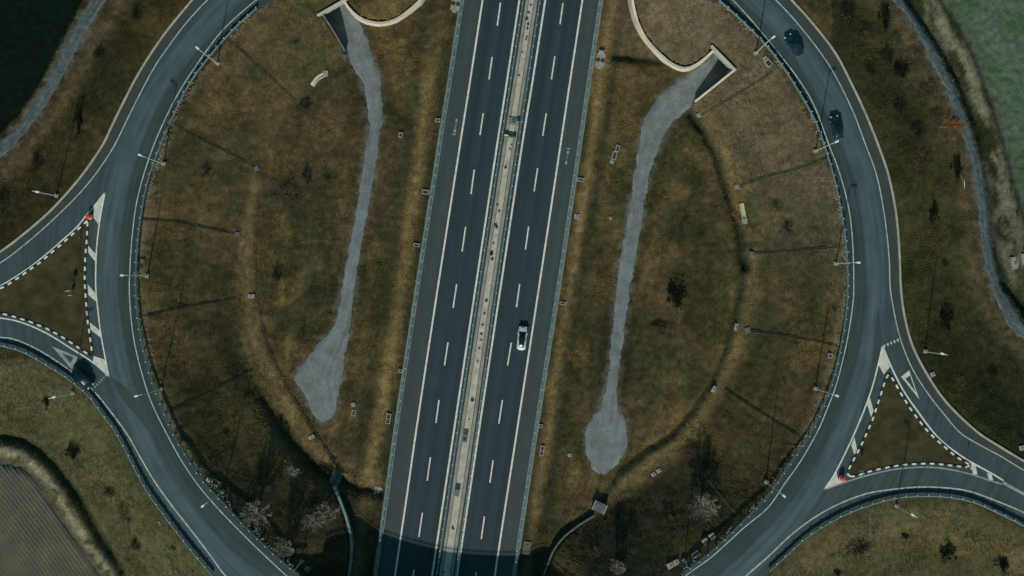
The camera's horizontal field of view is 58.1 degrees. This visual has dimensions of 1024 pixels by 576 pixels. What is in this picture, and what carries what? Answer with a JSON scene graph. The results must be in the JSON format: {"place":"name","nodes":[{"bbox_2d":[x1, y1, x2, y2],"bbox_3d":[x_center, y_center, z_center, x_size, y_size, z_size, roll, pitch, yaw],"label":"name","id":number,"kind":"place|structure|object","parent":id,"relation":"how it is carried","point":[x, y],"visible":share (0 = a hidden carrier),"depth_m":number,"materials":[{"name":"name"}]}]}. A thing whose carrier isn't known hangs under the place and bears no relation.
{"place":"outdoors","nodes":[
{"label":"outdoors","id":0,"kind":"place"},
{"bbox_2d":[0,464,99,575],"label":"ploughed field","id":1,"kind":"structure","parent":0,"point":[37,538],"depth_m":175.56,"materials":[{"name":"soil"}]},
{"bbox_2d":[0,0,105,157],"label":"farm track","id":2,"kind":"structure","parent":0,"point":[77,34],"depth_m":175.69,"materials":[{"name":"gravel"}]},
{"bbox_2d":[0,0,1023,575],"bbox_3d":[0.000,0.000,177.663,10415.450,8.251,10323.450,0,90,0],"label":"ground","id":3,"kind":"structure","parent":0,"point":[32,34],"depth_m":176.90,"materials":[{"name":"plant"}]},
{"bbox_2d":[0,187,11,199],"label":"shrub","id":4,"kind":"object","parent":3,"relation":"on","point":[1,196],"visible":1,"depth_m":175.42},
{"bbox_2d":[30,149,42,172],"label":"shrub","id":5,"kind":"object","parent":3,"relation":"on","point":[35,161],"visible":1,"depth_m":175.44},
{"bbox_2d":[64,446,80,459],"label":"evergreen bush","id":6,"kind":"object","parent":3,"relation":"on","point":[71,453],"visible":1,"depth_m":174.87,"materials":[{"name":"green plant"}]},
{"bbox_2d":[72,109,82,135],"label":"evergreen bush","id":7,"kind":"object","parent":3,"relation":"on","point":[78,120],"visible":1,"depth_m":174.63,"materials":[{"name":"green plant"}]},
{"bbox_2d":[0,0,192,252],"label":"kerb","id":8,"kind":"structure","parent":3,"relation":"on","point":[107,135],"depth_m":173.37,"materials":[{"name":"concrete"}]},
{"bbox_2d":[92,45,105,62],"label":"shrub","id":9,"kind":"object","parent":3,"relation":"on","point":[97,56],"visible":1,"depth_m":175.41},
{"bbox_2d":[102,485,114,496],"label":"shrub","id":10,"kind":"object","parent":3,"relation":"on","point":[107,491],"visible":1,"depth_m":174.78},
{"bbox_2d":[107,502,133,531],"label":"shrub","id":11,"kind":"object","parent":3,"relation":"on","point":[123,518],"visible":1,"depth_m":174.43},
{"bbox_2d":[129,6,140,23],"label":"shrub","id":12,"kind":"object","parent":3,"relation":"on","point":[134,12],"visible":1,"depth_m":174.81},
{"bbox_2d":[130,538,140,551],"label":"shrub","id":13,"kind":"object","parent":3,"relation":"on","point":[136,545],"visible":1,"depth_m":175.15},
{"bbox_2d":[139,297,234,317],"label":"drain channel","id":14,"kind":"object","parent":3,"relation":"on","point":[186,307],"visible":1,"depth_m":176.51,"materials":[{"name":"concrete"}]},
{"bbox_2d":[142,218,234,234],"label":"drain channel","id":15,"kind":"object","parent":3,"relation":"on","point":[187,224],"visible":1,"depth_m":176.41,"materials":[{"name":"concrete"}]},
{"bbox_2d":[166,368,252,413],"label":"drain channel","id":16,"kind":"object","parent":3,"relation":"on","point":[209,390],"visible":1,"depth_m":176.69,"materials":[{"name":"concrete"}]},
{"bbox_2d":[204,457,217,471],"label":"shrub","id":17,"kind":"object","parent":3,"relation":"on","point":[214,466],"visible":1,"depth_m":174.36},
{"bbox_2d":[173,123,255,166],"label":"drain channel","id":18,"kind":"object","parent":3,"relation":"on","point":[213,144],"visible":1,"depth_m":176.27,"materials":[{"name":"concrete"}]},
{"bbox_2d":[134,7,299,574],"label":"guard rail","id":19,"kind":"object","parent":3,"relation":"on","point":[136,306],"visible":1,"depth_m":172.83,"materials":[{"name":"metal"}]},
{"bbox_2d":[239,499,271,533],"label":"bare tree","id":20,"kind":"object","parent":3,"relation":"on","point":[255,513],"visible":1,"depth_m":172.47,"materials":[{"name":"grey plant"}]},
{"bbox_2d":[228,39,295,100],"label":"drain channel","id":21,"kind":"object","parent":3,"relation":"on","point":[262,68],"visible":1,"depth_m":176.27,"materials":[{"name":"concrete"}]},
{"bbox_2d":[273,266,282,282],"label":"shrub","id":22,"kind":"object","parent":3,"relation":"on","point":[277,277],"visible":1,"depth_m":179.65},
{"bbox_2d":[272,536,294,559],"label":"bare tree","id":23,"kind":"object","parent":3,"relation":"on","point":[280,544],"visible":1,"depth_m":172.84,"materials":[{"name":"grey plant"}]},
{"bbox_2d":[263,179,304,205],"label":"shrub","id":24,"kind":"object","parent":3,"relation":"on","point":[286,190],"visible":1,"depth_m":179.50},
{"bbox_2d":[285,465,301,478],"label":"shrub","id":25,"kind":"object","parent":3,"relation":"on","point":[294,471],"visible":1,"depth_m":178.30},
{"bbox_2d":[254,192,338,467],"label":"drain channel","id":26,"kind":"object","parent":3,"relation":"on","point":[265,333],"visible":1,"depth_m":179.68,"materials":[{"name":"concrete"}]},
{"bbox_2d":[290,96,315,112],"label":"shrub","id":27,"kind":"object","parent":3,"relation":"on","point":[301,102],"visible":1,"depth_m":179.64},
{"bbox_2d":[301,165,313,183],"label":"shrub","id":28,"kind":"object","parent":3,"relation":"on","point":[306,176],"visible":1,"depth_m":179.61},
{"bbox_2d":[300,513,324,532],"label":"bare tree","id":29,"kind":"object","parent":3,"relation":"on","point":[311,521],"visible":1,"depth_m":175.37,"materials":[{"name":"grey plant"}]},
{"bbox_2d":[306,2,324,63],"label":"drain channel","id":30,"kind":"object","parent":3,"relation":"on","point":[321,32],"visible":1,"depth_m":177.01,"materials":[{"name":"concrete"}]},
{"bbox_2d":[311,71,327,86],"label":"concrete chute","id":31,"kind":"object","parent":3,"relation":"on","point":[316,79],"visible":1,"depth_m":179.13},
{"bbox_2d":[307,501,339,524],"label":"bare tree","id":32,"kind":"object","parent":3,"relation":"on","point":[326,512],"visible":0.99,"depth_m":176.19,"materials":[{"name":"grey plant"}]},
{"bbox_2d":[316,0,350,17],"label":"tunnel portal","id":33,"kind":"object","parent":3,"relation":"on","point":[332,7],"visible":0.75,"depth_m":175.51,"materials":[{"name":"concrete"}]},
{"bbox_2d":[322,14,345,51],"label":"wing wall","id":34,"kind":"structure","parent":3,"relation":"on","point":[326,20],"depth_m":177.16,"materials":[{"name":"concrete"}]},
{"bbox_2d":[329,471,342,485],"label":"culvert","id":35,"kind":"object","parent":3,"relation":"on","point":[336,478],"visible":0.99,"depth_m":180.48,"materials":[{"name":"concrete"}]},
{"bbox_2d":[294,1,382,421],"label":"gravel track","id":36,"kind":"structure","parent":3,"relation":"on","point":[318,378],"depth_m":179.81,"materials":[{"name":"gravel"}]},
{"bbox_2d":[333,485,353,575],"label":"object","id":37,"kind":"structure","parent":3,"relation":"on","point":[348,523],"depth_m":178.75,"materials":[{"name":"concrete"}]},
{"bbox_2d":[374,486,382,494],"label":"manhole slab","id":38,"kind":"structure","parent":3,"relation":"on","point":[378,490],"depth_m":181.06,"materials":[{"name":"concrete"}]},
{"bbox_2d":[343,0,424,26],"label":"retaining wall","id":39,"kind":"structure","parent":3,"relation":"on","point":[413,8],"depth_m":178.22,"materials":[{"name":"concrete"}]},
{"bbox_2d":[385,413,390,423],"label":"drain box","id":40,"kind":"object","parent":3,"relation":"on","point":[388,417],"visible":1,"depth_m":180.09,"materials":[{"name":"concrete"}]},
{"bbox_2d":[450,0,460,12],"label":"manhole slab","id":41,"kind":"structure","parent":3,"relation":"on","point":[455,5],"depth_m":179.89,"materials":[{"name":"concrete"}]},
{"bbox_2d":[377,0,598,575],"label":"motorway","id":42,"kind":"structure","parent":3,"relation":"on","point":[449,286],"depth_m":180.00,"materials":[{"name":"asphalt"}]},
{"bbox_2d":[374,0,461,575],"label":"guard rail","id":43,"kind":"object","parent":42,"relation":"on","point":[406,357],"visible":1,"depth_m":179.21,"materials":[{"name":"metal"}]},
{"bbox_2d":[373,0,463,575],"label":"gutter","id":44,"kind":"object","parent":42,"relation":"on","point":[418,288],"visible":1,"depth_m":179.99,"materials":[{"name":"concrete"}]},
{"bbox_2d":[436,0,523,575],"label":"guard rail","id":45,"kind":"object","parent":42,"relation":"on","point":[509,88],"visible":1,"depth_m":179.21,"materials":[{"name":"metal"}]},
{"bbox_2d":[439,0,537,575],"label":"median strip","id":46,"kind":"object","parent":42,"relation":"on","point":[461,471],"visible":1,"depth_m":179.93,"materials":[{"name":"concrete"}]},
{"bbox_2d":[462,430,468,441],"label":"median chamber","id":47,"kind":"object","parent":46,"relation":"on","point":[465,436],"visible":1,"depth_m":179.79,"materials":[{"name":"concrete"}]},
{"bbox_2d":[508,117,518,125],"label":"median plinth","id":48,"kind":"structure","parent":46,"relation":"on","point":[513,121],"depth_m":179.75,"materials":[{"name":"concrete"}]},
{"bbox_2d":[455,0,540,575],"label":"guard rail","id":49,"kind":"object","parent":42,"relation":"on","point":[505,228],"visible":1,"depth_m":179.21,"materials":[{"name":"metal"}]},
{"bbox_2d":[517,326,527,349],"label":"car","id":50,"kind":"object","parent":42,"relation":"on","point":[522,337],"visible":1,"depth_m":178.96,"materials":[{"name":"silver metal"}]},
{"bbox_2d":[512,0,602,575],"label":"gutter","id":51,"kind":"object","parent":42,"relation":"on","point":[557,287],"visible":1,"depth_m":179.99,"materials":[{"name":"concrete"}]},
{"bbox_2d":[513,0,601,575],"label":"guard rail","id":52,"kind":"object","parent":42,"relation":"on","point":[570,207],"visible":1,"depth_m":179.21,"materials":[{"name":"metal"}]},
{"bbox_2d":[137,3,846,571],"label":"verge stones","id":53,"kind":"object","parent":3,"relation":"on","point":[227,495],"visible":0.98,"depth_m":173.70,"materials":[{"name":"stone"}]},
{"bbox_2d":[0,0,1023,575],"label":"roundabout","id":54,"kind":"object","parent":3,"relation":"on","point":[216,534],"visible":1,"depth_m":173.50,"materials":[{"name":"asphalt"}]},
{"bbox_2d":[0,220,92,356],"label":"traffic island","id":55,"kind":"structure","parent":54,"relation":"on","point":[38,293],"depth_m":173.39,"materials":[{"name":"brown plant"}]},
{"bbox_2d":[71,367,93,388],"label":"car","id":56,"kind":"object","parent":54,"relation":"on","point":[82,377],"visible":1,"depth_m":172.48,"materials":[{"name":"paint"}]},
{"bbox_2d":[0,345,212,575],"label":"guard rail","id":57,"kind":"object","parent":54,"relation":"on","point":[133,465],"visible":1,"depth_m":172.84,"materials":[{"name":"metal"}]},
{"bbox_2d":[681,0,849,575],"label":"guard rail","id":58,"kind":"object","parent":54,"relation":"on","point":[845,319],"visible":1,"depth_m":172.83,"materials":[{"name":"metal"}]},
{"bbox_2d":[784,33,804,57],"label":"car","id":59,"kind":"object","parent":54,"relation":"on","point":[793,44],"visible":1,"depth_m":172.46,"materials":[{"name":"blue paint"}]},
{"bbox_2d":[829,115,843,139],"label":"car","id":60,"kind":"object","parent":54,"relation":"on","point":[836,126],"visible":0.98,"depth_m":172.46,"materials":[{"name":"blue paint"}]},
{"bbox_2d":[846,374,969,476],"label":"traffic island","id":61,"kind":"structure","parent":54,"relation":"on","point":[897,433],"depth_m":173.39,"materials":[{"name":"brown plant"}]},
{"bbox_2d":[522,541,530,554],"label":"concrete cover","id":62,"kind":"object","parent":3,"relation":"on","point":[526,547],"visible":1,"depth_m":179.98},
{"bbox_2d":[543,515,593,575],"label":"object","id":63,"kind":"structure","parent":3,"relation":"on","point":[564,536],"depth_m":178.75,"materials":[{"name":"concrete"}]},
{"bbox_2d":[586,546,599,558],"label":"shrub","id":64,"kind":"object","parent":3,"relation":"on","point":[593,552],"visible":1,"depth_m":177.33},
{"bbox_2d":[591,499,607,514],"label":"culvert","id":65,"kind":"object","parent":3,"relation":"on","point":[600,506],"visible":1,"depth_m":178.91,"materials":[{"name":"concrete"}]},
{"bbox_2d":[595,50,605,68],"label":"manhole slab","id":66,"kind":"structure","parent":3,"relation":"on","point":[600,59],"depth_m":179.91,"materials":[{"name":"concrete"}]},
{"bbox_2d":[609,559,626,575],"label":"bare tree","id":67,"kind":"object","parent":3,"relation":"on","point":[613,568],"visible":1,"depth_m":174.44,"materials":[{"name":"grey plant"}]},
{"bbox_2d":[585,53,728,474],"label":"gravel track","id":68,"kind":"structure","parent":3,"relation":"on","point":[606,439],"depth_m":179.78,"materials":[{"name":"gravel"}]},
{"bbox_2d":[651,316,667,329],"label":"shrub","id":69,"kind":"object","parent":3,"relation":"on","point":[653,323],"visible":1,"depth_m":179.65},
{"bbox_2d":[661,515,677,529],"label":"shrub","id":70,"kind":"object","parent":3,"relation":"on","point":[671,519],"visible":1,"depth_m":176.61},
{"bbox_2d":[628,0,713,71],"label":"retaining wall","id":71,"kind":"structure","parent":3,"relation":"on","point":[647,42],"depth_m":178.00,"materials":[{"name":"concrete"}]},
{"bbox_2d":[604,263,746,495],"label":"drain channel","id":72,"kind":"object","parent":3,"relation":"on","point":[660,441],"visible":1,"depth_m":180.16,"materials":[{"name":"soil"}]},
{"bbox_2d":[666,284,687,310],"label":"evergreen bush","id":73,"kind":"object","parent":3,"relation":"on","point":[676,295],"visible":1,"depth_m":178.82,"materials":[{"name":"green plant"}]},
{"bbox_2d":[669,442,698,460],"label":"shrub","id":74,"kind":"object","parent":3,"relation":"on","point":[689,449],"visible":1,"depth_m":179.25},
{"bbox_2d":[686,492,719,522],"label":"bare tree","id":75,"kind":"object","parent":3,"relation":"on","point":[710,510],"visible":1,"depth_m":174.11,"materials":[{"name":"grey plant"}]},
{"bbox_2d":[700,459,712,470],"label":"shrub","id":76,"kind":"object","parent":3,"relation":"on","point":[704,466],"visible":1,"depth_m":177.88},
{"bbox_2d":[694,70,734,101],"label":"wing wall","id":77,"kind":"structure","parent":3,"relation":"on","point":[714,86],"depth_m":177.06,"materials":[{"name":"concrete"}]},
{"bbox_2d":[697,464,741,519],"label":"drain channel","id":78,"kind":"object","parent":3,"relation":"on","point":[718,492],"visible":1,"depth_m":176.24,"materials":[{"name":"concrete"}]},
{"bbox_2d":[707,45,736,73],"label":"tunnel portal","id":79,"kind":"object","parent":3,"relation":"on","point":[725,61],"visible":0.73,"depth_m":175.19,"materials":[{"name":"concrete"}]},
{"bbox_2d":[701,71,772,115],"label":"drain channel","id":80,"kind":"object","parent":3,"relation":"on","point":[736,93],"visible":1,"depth_m":176.49,"materials":[{"name":"concrete"}]},
{"bbox_2d":[739,203,746,223],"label":"concrete chute","id":81,"kind":"object","parent":3,"relation":"on","point":[743,215],"visible":1,"depth_m":179.57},
{"bbox_2d":[724,387,803,439],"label":"drain channel","id":82,"kind":"object","parent":3,"relation":"on","point":[725,388],"visible":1,"depth_m":176.90,"materials":[{"name":"concrete"}]},
{"bbox_2d":[771,198,783,210],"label":"shrub","id":83,"kind":"object","parent":3,"relation":"on","point":[778,209],"visible":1,"depth_m":177.12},
{"bbox_2d":[739,157,826,185],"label":"drain channel","id":84,"kind":"object","parent":3,"relation":"on","point":[785,170],"visible":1,"depth_m":176.09,"materials":[{"name":"concrete"}]},
{"bbox_2d":[777,219,794,234],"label":"shrub","id":85,"kind":"object","parent":3,"relation":"on","point":[786,226],"visible":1,"depth_m":176.68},
{"bbox_2d":[750,329,836,345],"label":"drain channel","id":86,"kind":"object","parent":3,"relation":"on","point":[793,337],"visible":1,"depth_m":176.53,"materials":[{"name":"concrete"}]},
{"bbox_2d":[754,245,844,253],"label":"drain channel","id":87,"kind":"object","parent":3,"relation":"on","point":[799,249],"visible":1,"depth_m":176.33,"materials":[{"name":"concrete"}]},
{"bbox_2d":[833,261,860,265],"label":"street lamp","id":88,"kind":"object","parent":3,"relation":"on","point":[837,263],"visible":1,"depth_m":169.76,"materials":[{"name":"metal"}]},
{"bbox_2d":[840,0,856,19],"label":"shrub","id":89,"kind":"object","parent":3,"relation":"on","point":[846,5],"visible":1,"depth_m":175.05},
{"bbox_2d":[828,537,875,562],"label":"shrub","id":90,"kind":"object","parent":3,"relation":"on","point":[860,552],"visible":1,"depth_m":174.61,"materials":[{"name":"plant"}]},
{"bbox_2d":[858,25,874,49],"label":"shrub","id":91,"kind":"object","parent":3,"relation":"on","point":[867,38],"visible":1,"depth_m":174.81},
{"bbox_2d":[864,63,878,77],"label":"shrub","id":92,"kind":"object","parent":3,"relation":"on","point":[869,66],"visible":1,"depth_m":174.10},
{"bbox_2d":[878,4,891,35],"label":"evergreen bush","id":93,"kind":"object","parent":3,"relation":"on","point":[886,16],"visible":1,"depth_m":175.12,"materials":[{"name":"green plant"}]},
{"bbox_2d":[879,46,895,65],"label":"shrub","id":94,"kind":"object","parent":3,"relation":"on","point":[890,55],"visible":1,"depth_m":175.44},
{"bbox_2d":[887,30,901,44],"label":"shrub","id":95,"kind":"object","parent":3,"relation":"on","point":[898,37],"visible":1,"depth_m":175.69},
{"bbox_2d":[769,494,1023,571],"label":"guard rail","id":96,"kind":"object","parent":3,"relation":"on","point":[829,522],"visible":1,"depth_m":172.83,"materials":[{"name":"metal"}]},
{"bbox_2d":[891,97,908,114],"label":"shrub","id":97,"kind":"object","parent":3,"relation":"on","point":[896,106],"visible":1,"depth_m":174.81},
{"bbox_2d":[894,65,910,78],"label":"evergreen bush","id":98,"kind":"object","parent":3,"relation":"on","point":[901,71],"visible":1,"depth_m":175.09,"materials":[{"name":"green plant"}]},
{"bbox_2d":[791,0,1023,461],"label":"kerb","id":99,"kind":"structure","parent":3,"relation":"on","point":[897,226],"depth_m":173.37,"materials":[{"name":"concrete"}]},
{"bbox_2d":[905,121,926,140],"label":"shrub","id":100,"kind":"object","parent":3,"relation":"on","point":[918,127],"visible":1,"depth_m":175.31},
{"bbox_2d":[907,46,926,65],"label":"shrub","id":101,"kind":"object","parent":3,"relation":"on","point":[917,53],"visible":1,"depth_m":175.60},
{"bbox_2d":[913,148,933,170],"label":"shrub","id":102,"kind":"object","parent":3,"relation":"on","point":[924,162],"visible":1,"depth_m":175.03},
{"bbox_2d":[917,80,943,103],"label":"shrub","id":103,"kind":"object","parent":3,"relation":"on","point":[931,88],"visible":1,"depth_m":175.42,"materials":[{"name":"plant"}]},
{"bbox_2d":[929,202,939,225],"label":"evergreen bush","id":104,"kind":"object","parent":3,"relation":"on","point":[933,212],"visible":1,"depth_m":174.78,"materials":[{"name":"green plant"}]},
{"bbox_2d":[929,109,945,122],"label":"shrub","id":105,"kind":"object","parent":3,"relation":"on","point":[936,114],"visible":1,"depth_m":175.53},
{"bbox_2d":[933,179,949,192],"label":"shrub","id":106,"kind":"object","parent":3,"relation":"on","point":[940,184],"visible":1,"depth_m":175.55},
{"bbox_2d":[940,311,956,331],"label":"evergreen bush","id":107,"kind":"object","parent":3,"relation":"on","point":[948,321],"visible":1,"depth_m":174.43,"materials":[{"name":"green plant"}]},
{"bbox_2d":[939,544,957,563],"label":"evergreen bush","id":108,"kind":"object","parent":3,"relation":"on","point":[949,551],"visible":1,"depth_m":174.97,"materials":[{"name":"green plant"}]},
{"bbox_2d":[939,117,967,130],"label":"shrub","id":109,"kind":"object","parent":3,"relation":"on","point":[955,126],"visible":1,"depth_m":175.44,"materials":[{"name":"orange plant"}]},
{"bbox_2d":[950,156,962,183],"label":"evergreen bush","id":110,"kind":"object","parent":3,"relation":"on","point":[958,167],"visible":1,"depth_m":175.28,"materials":[{"name":"green plant"}]},
{"bbox_2d":[986,363,997,378],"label":"shrub","id":111,"kind":"object","parent":3,"relation":"on","point":[993,373],"visible":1,"depth_m":175.54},
{"bbox_2d":[993,557,1010,575],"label":"evergreen bush","id":112,"kind":"object","parent":3,"relation":"on","point":[1004,565],"visible":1,"depth_m":174.78,"materials":[{"name":"green plant"}]},
{"bbox_2d":[1010,257,1017,269],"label":"concrete cover","id":113,"kind":"object","parent":3,"relation":"on","point":[1013,263],"visible":1,"depth_m":175.89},
{"bbox_2d":[893,0,1023,338],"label":"farm track","id":114,"kind":"structure","parent":0,"point":[1015,323],"depth_m":175.76,"materials":[{"name":"gravel"}]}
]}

